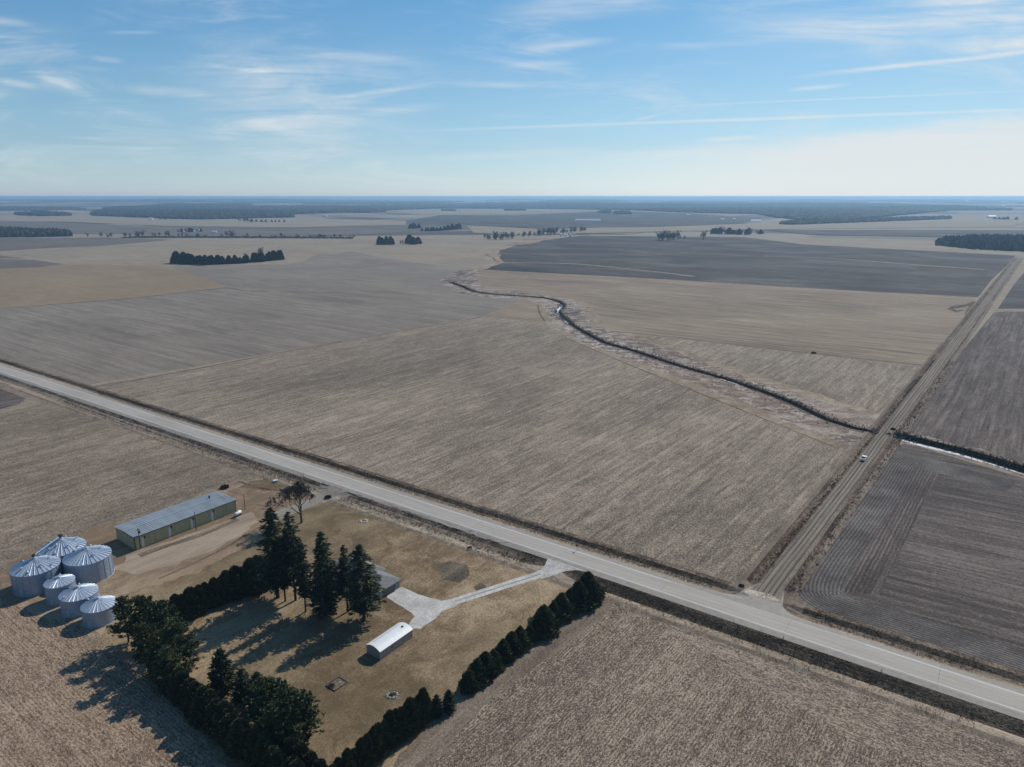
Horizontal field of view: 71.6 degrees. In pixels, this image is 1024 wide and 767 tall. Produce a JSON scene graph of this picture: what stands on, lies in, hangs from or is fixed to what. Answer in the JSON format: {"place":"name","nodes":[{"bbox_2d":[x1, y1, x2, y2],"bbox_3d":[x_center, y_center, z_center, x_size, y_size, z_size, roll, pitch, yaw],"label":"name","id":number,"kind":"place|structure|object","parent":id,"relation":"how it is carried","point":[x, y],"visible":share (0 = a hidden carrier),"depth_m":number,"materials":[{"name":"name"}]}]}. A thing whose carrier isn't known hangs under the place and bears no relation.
{"place":"outdoors","nodes":[
{"label":"outdoors","id":0,"kind":"place"},
{"bbox_2d":[0,221,410,234],"bbox_3d":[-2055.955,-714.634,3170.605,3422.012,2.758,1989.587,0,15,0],"label":"ground","id":1,"kind":"structure","parent":0,"point":[78,228],"depth_m":2533.75,"materials":[{"name":"soil"}]},
{"bbox_2d":[95,479,568,766],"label":"lawn","id":2,"kind":"structure","parent":0,"point":[291,641],"depth_m":200.13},
{"bbox_2d":[105,595,136,642],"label":"pine tree","id":3,"kind":"object","parent":2,"relation":"on","point":[121,607],"visible":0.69,"depth_m":191.03,"materials":[{"name":"green plant"}]},
{"bbox_2d":[122,595,162,639],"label":"pine tree","id":4,"kind":"object","parent":2,"relation":"on","point":[142,603],"visible":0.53,"depth_m":188.60,"materials":[{"name":"green plant"}]},
{"bbox_2d":[126,622,161,664],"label":"pine tree","id":5,"kind":"object","parent":2,"relation":"on","point":[147,633],"visible":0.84,"depth_m":179.69,"materials":[{"name":"green plant"}]},
{"bbox_2d":[138,599,187,643],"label":"pine tree","id":6,"kind":"object","parent":2,"relation":"on","point":[160,610],"visible":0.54,"depth_m":187.30,"materials":[{"name":"green plant"}]},
{"bbox_2d":[157,662,175,698],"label":"cedar tree","id":7,"kind":"object","parent":2,"relation":"on","point":[169,668],"visible":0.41,"depth_m":172.25,"materials":[{"name":"green plant"}]},
{"bbox_2d":[146,644,187,692],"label":"pine tree","id":8,"kind":"object","parent":2,"relation":"on","point":[164,654],"visible":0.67,"depth_m":173.54,"materials":[{"name":"green plant"}]},
{"bbox_2d":[167,593,183,620],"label":"cedar tree","id":9,"kind":"object","parent":2,"relation":"on","point":[173,598],"visible":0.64,"depth_m":202.79,"materials":[{"name":"green plant"}]},
{"bbox_2d":[166,665,189,703],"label":"cedar tree","id":10,"kind":"object","parent":2,"relation":"on","point":[176,669],"visible":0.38,"depth_m":170.51,"materials":[{"name":"green plant"}]},
{"bbox_2d":[152,616,206,670],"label":"pine tree","id":11,"kind":"object","parent":2,"relation":"on","point":[173,630],"visible":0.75,"depth_m":180.28,"materials":[{"name":"green plant"}]},
{"bbox_2d":[171,670,189,706],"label":"cedar tree","id":12,"kind":"object","parent":2,"relation":"on","point":[181,676],"visible":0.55,"depth_m":168.61,"materials":[{"name":"green plant"}]},
{"bbox_2d":[178,676,196,709],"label":"cedar tree","id":13,"kind":"object","parent":2,"relation":"on","point":[185,684],"visible":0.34,"depth_m":167.10,"materials":[{"name":"green plant"}]},
{"bbox_2d":[179,680,204,718],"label":"cedar tree","id":14,"kind":"object","parent":2,"relation":"on","point":[192,687],"visible":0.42,"depth_m":165.46,"materials":[{"name":"green plant"}]},
{"bbox_2d":[179,586,206,619],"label":"cedar tree","id":15,"kind":"object","parent":2,"relation":"on","point":[190,598],"visible":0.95,"depth_m":204.44,"materials":[{"name":"green plant"}]},
{"bbox_2d":[187,685,208,729],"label":"cedar tree","id":16,"kind":"object","parent":2,"relation":"on","point":[194,719],"visible":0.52,"depth_m":162.57,"materials":[{"name":"green plant"}]},
{"bbox_2d":[195,584,211,614],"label":"cedar tree","id":17,"kind":"object","parent":2,"relation":"on","point":[199,591],"visible":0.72,"depth_m":206.75,"materials":[{"name":"green plant"}]},
{"bbox_2d":[199,689,220,725],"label":"cedar tree","id":18,"kind":"object","parent":2,"relation":"on","point":[208,695],"visible":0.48,"depth_m":161.66,"materials":[{"name":"green plant"}]},
{"bbox_2d":[201,698,220,738],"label":"cedar tree","id":19,"kind":"object","parent":2,"relation":"on","point":[210,708],"visible":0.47,"depth_m":158.87,"materials":[{"name":"green plant"}]},
{"bbox_2d":[207,577,224,608],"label":"cedar tree","id":20,"kind":"object","parent":2,"relation":"on","point":[214,586],"visible":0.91,"depth_m":209.84,"materials":[{"name":"green plant"}]},
{"bbox_2d":[206,647,237,697],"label":"evergreen tree","id":21,"kind":"object","parent":2,"relation":"on","point":[220,677],"visible":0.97,"depth_m":173.19,"materials":[{"name":"green plant"}]},
{"bbox_2d":[207,699,243,744],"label":"cedar tree","id":22,"kind":"object","parent":2,"relation":"on","point":[224,707],"visible":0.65,"depth_m":158.05,"materials":[{"name":"green plant"}]},
{"bbox_2d":[217,712,238,748],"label":"cedar tree","id":23,"kind":"object","parent":2,"relation":"on","point":[227,720],"visible":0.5,"depth_m":155.84,"materials":[{"name":"green plant"}]},
{"bbox_2d":[219,569,240,602],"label":"cedar tree","id":24,"kind":"object","parent":2,"relation":"on","point":[224,574],"visible":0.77,"depth_m":212.56,"materials":[{"name":"green plant"}]},
{"bbox_2d":[228,565,248,601],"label":"cedar tree","id":25,"kind":"object","parent":2,"relation":"on","point":[234,570],"visible":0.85,"depth_m":213.97,"materials":[{"name":"green plant"}]},
{"bbox_2d":[230,668,251,703],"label":"evergreen tree","id":26,"kind":"object","parent":2,"relation":"on","point":[239,683],"visible":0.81,"depth_m":170.10,"materials":[{"name":"green plant"}]},
{"bbox_2d":[241,557,263,595],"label":"cedar tree","id":27,"kind":"object","parent":2,"relation":"on","point":[248,564],"visible":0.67,"depth_m":215.83,"materials":[{"name":"green plant"}]},
{"bbox_2d":[242,671,264,713],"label":"evergreen tree","id":28,"kind":"object","parent":2,"relation":"on","point":[255,676],"visible":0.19,"depth_m":166.73,"materials":[{"name":"green plant"}]},
{"bbox_2d":[247,735,274,766],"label":"cedar tree","id":29,"kind":"object","parent":2,"relation":"on","point":[259,749],"visible":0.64,"depth_m":149.49,"materials":[{"name":"green plant"}]},
{"bbox_2d":[242,675,294,726],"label":"evergreen tree","id":30,"kind":"object","parent":2,"relation":"on","point":[263,692],"visible":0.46,"depth_m":159.47,"materials":[{"name":"green plant"}]},
{"bbox_2d":[260,745,279,766],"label":"cedar tree","id":31,"kind":"object","parent":2,"relation":"on","point":[266,755],"visible":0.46,"depth_m":147.81,"materials":[{"name":"green plant"}]},
{"bbox_2d":[248,507,296,598],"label":"spruce tree","id":32,"kind":"object","parent":2,"relation":"on","point":[271,528],"visible":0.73,"depth_m":209.70,"materials":[{"name":"green plant"}]},
{"bbox_2d":[268,748,287,766],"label":"cedar tree","id":33,"kind":"object","parent":2,"relation":"on","point":[278,757],"visible":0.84,"depth_m":145.91,"materials":[{"name":"green plant"}]},
{"bbox_2d":[251,703,305,746],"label":"evergreen tree","id":34,"kind":"object","parent":2,"relation":"on","point":[270,715],"visible":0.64,"depth_m":152.46,"materials":[{"name":"green plant"}]},
{"bbox_2d":[271,538,293,600],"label":"spruce tree","id":35,"kind":"object","parent":2,"relation":"on","point":[284,583],"visible":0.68,"depth_m":210.17,"materials":[{"name":"green plant"}]},
{"bbox_2d":[261,480,315,522],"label":"bare tree","id":36,"kind":"object","parent":2,"relation":"on","point":[298,489],"visible":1,"depth_m":261.35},
{"bbox_2d":[273,512,311,600],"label":"spruce tree","id":37,"kind":"object","parent":2,"relation":"on","point":[289,536],"visible":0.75,"depth_m":208.53,"materials":[{"name":"green plant"}]},
{"bbox_2d":[263,686,325,744],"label":"evergreen tree","id":38,"kind":"object","parent":2,"relation":"on","point":[304,708],"visible":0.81,"depth_m":155.60,"materials":[{"name":"green plant"}]},
{"bbox_2d":[292,742,309,761],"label":"cedar tree","id":39,"kind":"object","parent":2,"relation":"on","point":[301,749],"visible":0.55,"depth_m":148.70,"materials":[{"name":"green plant"}]},
{"bbox_2d":[292,541,311,611],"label":"spruce tree","id":40,"kind":"object","parent":2,"relation":"on","point":[303,571],"visible":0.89,"depth_m":204.62,"materials":[{"name":"green plant"}]},
{"bbox_2d":[303,750,317,766],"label":"cedar tree","id":41,"kind":"object","parent":2,"relation":"on","point":[310,758],"visible":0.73,"depth_m":147.30,"materials":[{"name":"green plant"}]},
{"bbox_2d":[303,531,341,619],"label":"spruce tree","id":42,"kind":"object","parent":2,"relation":"on","point":[322,595],"visible":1,"depth_m":202.70,"materials":[{"name":"green plant"}]},
{"bbox_2d":[325,676,347,690],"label":"concrete slab","id":43,"kind":"structure","parent":2,"relation":"on","point":[338,684],"depth_m":177.77,"materials":[{"name":"grey concrete"}]},
{"bbox_2d":[333,545,353,611],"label":"spruce tree","id":44,"kind":"object","parent":2,"relation":"on","point":[342,562],"visible":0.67,"depth_m":204.13,"materials":[{"name":"green plant"}]},
{"bbox_2d":[341,747,356,766],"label":"cedar tree","id":45,"kind":"object","parent":2,"relation":"on","point":[347,758],"visible":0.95,"depth_m":146.95,"materials":[{"name":"green plant"}]},
{"bbox_2d":[340,544,386,621],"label":"spruce tree","id":46,"kind":"object","parent":2,"relation":"on","point":[360,594],"visible":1,"depth_m":199.41,"materials":[{"name":"green plant"}]},
{"bbox_2d":[353,736,373,766],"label":"cedar tree","id":47,"kind":"object","parent":2,"relation":"on","point":[362,750],"visible":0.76,"depth_m":150.01,"materials":[{"name":"green plant"}]},
{"bbox_2d":[332,555,401,598],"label":"farmhouse","id":48,"kind":"object","parent":2,"relation":"on","point":[390,583],"visible":0.3,"depth_m":219.64,"materials":[{"name":"grey"}]},
{"bbox_2d":[363,733,377,766],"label":"cedar tree","id":49,"kind":"object","parent":2,"relation":"on","point":[368,739],"visible":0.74,"depth_m":150.96,"materials":[{"name":"green plant"}]},
{"bbox_2d":[367,725,385,761],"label":"cedar tree","id":50,"kind":"object","parent":2,"relation":"on","point":[373,733],"visible":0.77,"depth_m":152.25,"materials":[{"name":"green plant"}]},
{"bbox_2d":[373,722,390,758],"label":"cedar tree","id":51,"kind":"object","parent":2,"relation":"on","point":[382,729],"visible":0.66,"depth_m":153.33,"materials":[{"name":"green plant"}]},
{"bbox_2d":[381,719,396,753],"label":"cedar tree","id":52,"kind":"object","parent":2,"relation":"on","point":[386,724],"visible":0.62,"depth_m":155.00,"materials":[{"name":"green plant"}]},
{"bbox_2d":[366,622,412,659],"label":"garden shed","id":53,"kind":"structure","parent":2,"relation":"on","point":[388,642],"depth_m":190.84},
{"bbox_2d":[383,709,401,749],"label":"cedar tree","id":54,"kind":"object","parent":2,"relation":"on","point":[389,715],"visible":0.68,"depth_m":156.13,"materials":[{"name":"green plant"}]},
{"bbox_2d":[398,706,413,743],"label":"cedar tree","id":55,"kind":"object","parent":2,"relation":"on","point":[404,717],"visible":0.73,"depth_m":158.40,"materials":[{"name":"green plant"}]},
{"bbox_2d":[403,696,420,735],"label":"cedar tree","id":56,"kind":"object","parent":2,"relation":"on","point":[410,706],"visible":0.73,"depth_m":159.93,"materials":[{"name":"green plant"}]},
{"bbox_2d":[418,687,433,723],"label":"cedar tree","id":57,"kind":"object","parent":2,"relation":"on","point":[428,703],"visible":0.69,"depth_m":163.50,"materials":[{"name":"green plant"}]},
{"bbox_2d":[430,694,444,719],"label":"spruce tree","id":58,"kind":"object","parent":2,"relation":"on","point":[437,710],"visible":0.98,"depth_m":165.50,"materials":[{"name":"green plant"}]},
{"bbox_2d":[441,689,457,714],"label":"spruce tree","id":59,"kind":"object","parent":2,"relation":"on","point":[449,704],"visible":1,"depth_m":167.28,"materials":[{"name":"green plant"}]},
{"bbox_2d":[457,668,481,694],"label":"conifer tree","id":60,"kind":"object","parent":2,"relation":"on","point":[468,683],"visible":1,"depth_m":174.29,"materials":[{"name":"green plant"}]},
{"bbox_2d":[462,658,489,686],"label":"conifer tree","id":61,"kind":"object","parent":2,"relation":"on","point":[477,666],"visible":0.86,"depth_m":177.21,"materials":[{"name":"green plant"}]},
{"bbox_2d":[477,650,503,681],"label":"conifer tree","id":62,"kind":"object","parent":2,"relation":"on","point":[486,657],"visible":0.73,"depth_m":179.21,"materials":[{"name":"green plant"}]},
{"bbox_2d":[489,648,505,671],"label":"conifer tree","id":63,"kind":"object","parent":2,"relation":"on","point":[497,657],"visible":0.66,"depth_m":182.00,"materials":[{"name":"green plant"}]},
{"bbox_2d":[495,638,516,664],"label":"conifer tree","id":64,"kind":"object","parent":2,"relation":"on","point":[503,648],"visible":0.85,"depth_m":185.18,"materials":[{"name":"green plant"}]},
{"bbox_2d":[505,631,527,659],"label":"conifer tree","id":65,"kind":"object","parent":2,"relation":"on","point":[512,639],"visible":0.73,"depth_m":188.11,"materials":[{"name":"green plant"}]},
{"bbox_2d":[514,625,533,651],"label":"conifer tree","id":66,"kind":"object","parent":2,"relation":"on","point":[520,631],"visible":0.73,"depth_m":190.55,"materials":[{"name":"green plant"}]},
{"bbox_2d":[526,617,549,640],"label":"conifer tree","id":67,"kind":"object","parent":2,"relation":"on","point":[535,623],"visible":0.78,"depth_m":195.02,"materials":[{"name":"green plant"}]},
{"bbox_2d":[527,604,560,638],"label":"conifer tree","id":68,"kind":"object","parent":2,"relation":"on","point":[545,614],"visible":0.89,"depth_m":196.66,"materials":[{"name":"green plant"}]},
{"bbox_2d":[548,601,563,625],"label":"conifer tree","id":69,"kind":"object","parent":2,"relation":"on","point":[554,607],"visible":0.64,"depth_m":202.13,"materials":[{"name":"green plant"}]},
{"bbox_2d":[551,592,574,622],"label":"conifer tree","id":70,"kind":"object","parent":2,"relation":"on","point":[562,601],"visible":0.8,"depth_m":204.23,"materials":[{"name":"green plant"}]},
{"bbox_2d":[565,588,580,615],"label":"conifer tree","id":71,"kind":"object","parent":2,"relation":"on","point":[570,594],"visible":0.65,"depth_m":207.09,"materials":[{"name":"green plant"}]},
{"bbox_2d":[564,579,593,613],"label":"conifer tree","id":72,"kind":"object","parent":2,"relation":"on","point":[579,588],"visible":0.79,"depth_m":208.52,"materials":[{"name":"green plant"}]},
{"bbox_2d":[570,571,605,608],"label":"conifer tree","id":73,"kind":"object","parent":2,"relation":"on","point":[594,587],"visible":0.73,"depth_m":211.10,"materials":[{"name":"green plant"}]},
{"bbox_2d":[268,482,583,628],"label":"driveway","id":74,"kind":"structure","parent":0,"point":[424,610],"depth_m":219.38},
{"bbox_2d":[0,227,1023,766],"bbox_3d":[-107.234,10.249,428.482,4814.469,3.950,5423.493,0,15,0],"label":"ground","id":75,"kind":"structure","parent":0,"point":[396,363],"depth_m":338.49,"materials":[{"name":"soil"}]},
{"bbox_2d":[0,226,72,236],"bbox_3d":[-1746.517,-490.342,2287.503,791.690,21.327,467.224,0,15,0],"label":"woodland","id":76,"kind":"object","parent":75,"relation":"on","point":[10,231],"visible":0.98,"depth_m":2159.71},
{"bbox_2d":[0,479,320,634],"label":"yard","id":77,"kind":"structure","parent":75,"relation":"on","point":[134,571],"depth_m":243.41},
{"bbox_2d":[9,554,62,596],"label":"grain bin","id":78,"kind":"object","parent":77,"relation":"on","point":[29,577],"visible":0.94,"depth_m":217.29,"materials":[{"name":"metal"}]},
{"bbox_2d":[43,574,75,605],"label":"grain bin","id":79,"kind":"object","parent":77,"relation":"on","point":[55,587],"visible":0.78,"depth_m":211.69,"materials":[{"name":"metal"}]},
{"bbox_2d":[37,536,86,573],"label":"grain bin","id":80,"kind":"object","parent":77,"relation":"on","point":[60,547],"visible":0.38,"depth_m":229.97,"materials":[{"name":"metal"}]},
{"bbox_2d":[58,583,98,617],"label":"grain bin","id":81,"kind":"object","parent":77,"relation":"on","point":[72,600],"visible":0.86,"depth_m":206.26,"materials":[{"name":"metal"}]},
{"bbox_2d":[62,544,114,584],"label":"grain bin","id":82,"kind":"object","parent":77,"relation":"on","point":[93,564],"visible":0.91,"depth_m":223.91,"materials":[{"name":"metal"}]},
{"bbox_2d":[80,594,116,628],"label":"grain bin","id":83,"kind":"object","parent":77,"relation":"on","point":[95,612],"visible":0.81,"depth_m":201.36,"materials":[{"name":"metal"}]},
{"bbox_2d":[114,491,236,549],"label":"storage barn","id":84,"kind":"structure","parent":77,"relation":"on","point":[162,524],"depth_m":258.81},
{"bbox_2d":[121,235,352,238],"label":"woodland","id":85,"kind":"object","parent":75,"relation":"on","point":[243,236],"visible":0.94,"depth_m":2097.08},
{"bbox_2d":[52,392,980,726],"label":"verge grass","id":86,"kind":"structure","parent":75,"relation":"on","point":[546,536],"depth_m":253.82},
{"bbox_2d":[60,391,982,720],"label":"ditch weeds","id":87,"kind":"object","parent":75,"relation":"on","point":[178,439],"visible":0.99,"depth_m":258.13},
{"bbox_2d":[451,282,1023,472],"bbox_3d":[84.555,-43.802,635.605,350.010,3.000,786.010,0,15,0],"label":"creek bed","id":88,"kind":"object","parent":75,"relation":"in","point":[980,457],"visible":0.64,"depth_m":400.23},
{"bbox_2d":[556,306,1023,474],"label":"snow","id":89,"kind":"structure","parent":88,"relation":"on","point":[557,309],"depth_m":339.82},
{"bbox_2d":[754,359,956,591],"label":"track grass","id":90,"kind":"structure","parent":75,"relation":"on","point":[876,430],"depth_m":307.88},
{"bbox_2d":[935,233,1023,251],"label":"woodland","id":91,"kind":"object","parent":75,"relation":"on","point":[1004,242],"visible":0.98,"depth_m":1708.38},
{"bbox_2d":[0,364,1023,719],"bbox_3d":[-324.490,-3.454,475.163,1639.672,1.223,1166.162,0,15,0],"label":"road","id":92,"kind":"structure","parent":0,"point":[770,614],"depth_m":223.98,"materials":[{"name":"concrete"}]},
{"bbox_2d":[0,371,1021,711],"bbox_3d":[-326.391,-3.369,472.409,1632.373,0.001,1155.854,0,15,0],"label":"road marking","id":93,"kind":"object","parent":92,"relation":"on","point":[120,411],"visible":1,"depth_m":224.71,"materials":[{"name":"white paint"}]},
{"bbox_2d":[2,366,1023,695],"bbox_3d":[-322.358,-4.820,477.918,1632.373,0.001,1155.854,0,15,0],"label":"road marking","id":94,"kind":"object","parent":92,"relation":"on","point":[536,538],"visible":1,"depth_m":256.19,"materials":[{"name":"white paint"}]},
{"bbox_2d":[0,238,1023,476],"bbox_3d":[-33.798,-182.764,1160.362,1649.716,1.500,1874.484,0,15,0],"label":"creek bank","id":95,"kind":"structure","parent":0,"point":[587,317],"depth_m":495.15,"materials":[{"name":"brown plant"}]},
{"bbox_2d":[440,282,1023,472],"bbox_3d":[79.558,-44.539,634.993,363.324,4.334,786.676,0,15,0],"label":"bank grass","id":96,"kind":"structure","parent":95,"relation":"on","point":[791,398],"depth_m":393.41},
{"bbox_2d":[450,281,1023,472],"bbox_3d":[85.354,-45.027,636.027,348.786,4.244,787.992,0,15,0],"label":"bank weeds","id":97,"kind":"object","parent":95,"relation":"on","point":[969,450],"visible":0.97,"depth_m":397.37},
{"bbox_2d":[0,197,1023,239],"bbox_3d":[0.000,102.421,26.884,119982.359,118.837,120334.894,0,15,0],"label":"hills","id":98,"kind":"structure","parent":0,"point":[386,215],"depth_m":4866.27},
{"bbox_2d":[0,206,85,210],"bbox_3d":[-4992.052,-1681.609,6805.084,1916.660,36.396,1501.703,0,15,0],"label":"woodland","id":99,"kind":"object","parent":98,"relation":"on","point":[26,208],"visible":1,"depth_m":6521.66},
{"bbox_2d":[102,202,527,213],"bbox_3d":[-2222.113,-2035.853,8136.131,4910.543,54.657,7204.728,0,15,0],"label":"woodland","id":100,"kind":"object","parent":98,"relation":"on","point":[301,209],"visible":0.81,"depth_m":7163.47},
{"bbox_2d":[0,198,1023,202],"bbox_3d":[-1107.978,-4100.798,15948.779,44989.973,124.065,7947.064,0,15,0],"label":"woodland","id":101,"kind":"object","parent":98,"relation":"on","point":[276,200],"visible":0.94,"depth_m":14064.98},
{"bbox_2d":[441,202,1023,219],"bbox_3d":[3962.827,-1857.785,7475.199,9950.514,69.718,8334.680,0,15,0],"label":"woodland","id":102,"kind":"object","parent":98,"relation":"on","point":[793,211],"visible":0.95,"depth_m":6506.24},
{"bbox_2d":[0,209,1023,234],"bbox_3d":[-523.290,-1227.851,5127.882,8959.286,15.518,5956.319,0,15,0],"label":"ground","id":103,"kind":"structure","parent":0,"point":[969,221],"depth_m":3279.08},
{"bbox_2d":[14,211,71,215],"bbox_3d":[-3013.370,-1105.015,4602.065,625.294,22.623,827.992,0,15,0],"label":"woodland","id":104,"kind":"object","parent":103,"relation":"on","point":[41,213],"visible":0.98,"depth_m":4319.22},
{"bbox_2d":[89,205,294,218],"bbox_3d":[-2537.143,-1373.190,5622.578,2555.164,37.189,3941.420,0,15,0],"label":"woodland","id":105,"kind":"object","parent":103,"relation":"on","point":[167,213],"visible":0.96,"depth_m":4314.94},
{"bbox_2d":[779,215,952,224],"bbox_3d":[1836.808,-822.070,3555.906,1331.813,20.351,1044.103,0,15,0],"label":"woodland","id":106,"kind":"object","parent":103,"relation":"on","point":[836,220],"visible":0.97,"depth_m":3376.66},
{"bbox_2d":[0,0,1023,197],"label":"sky","id":107,"kind":"structure","parent":0,"point":[99,98],"materials":[{"name":"blue"}]},
{"bbox_2d":[407,211,1023,236],"bbox_3d":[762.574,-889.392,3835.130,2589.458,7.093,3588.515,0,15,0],"label":"ground","id":108,"kind":"structure","parent":0,"point":[611,219],"depth_m":3316.26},
{"bbox_2d":[745,258,1020,602],"bbox_3d":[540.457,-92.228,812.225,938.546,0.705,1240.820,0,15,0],"label":"dirt road","id":109,"kind":"structure","parent":0,"point":[770,585],"depth_m":294.49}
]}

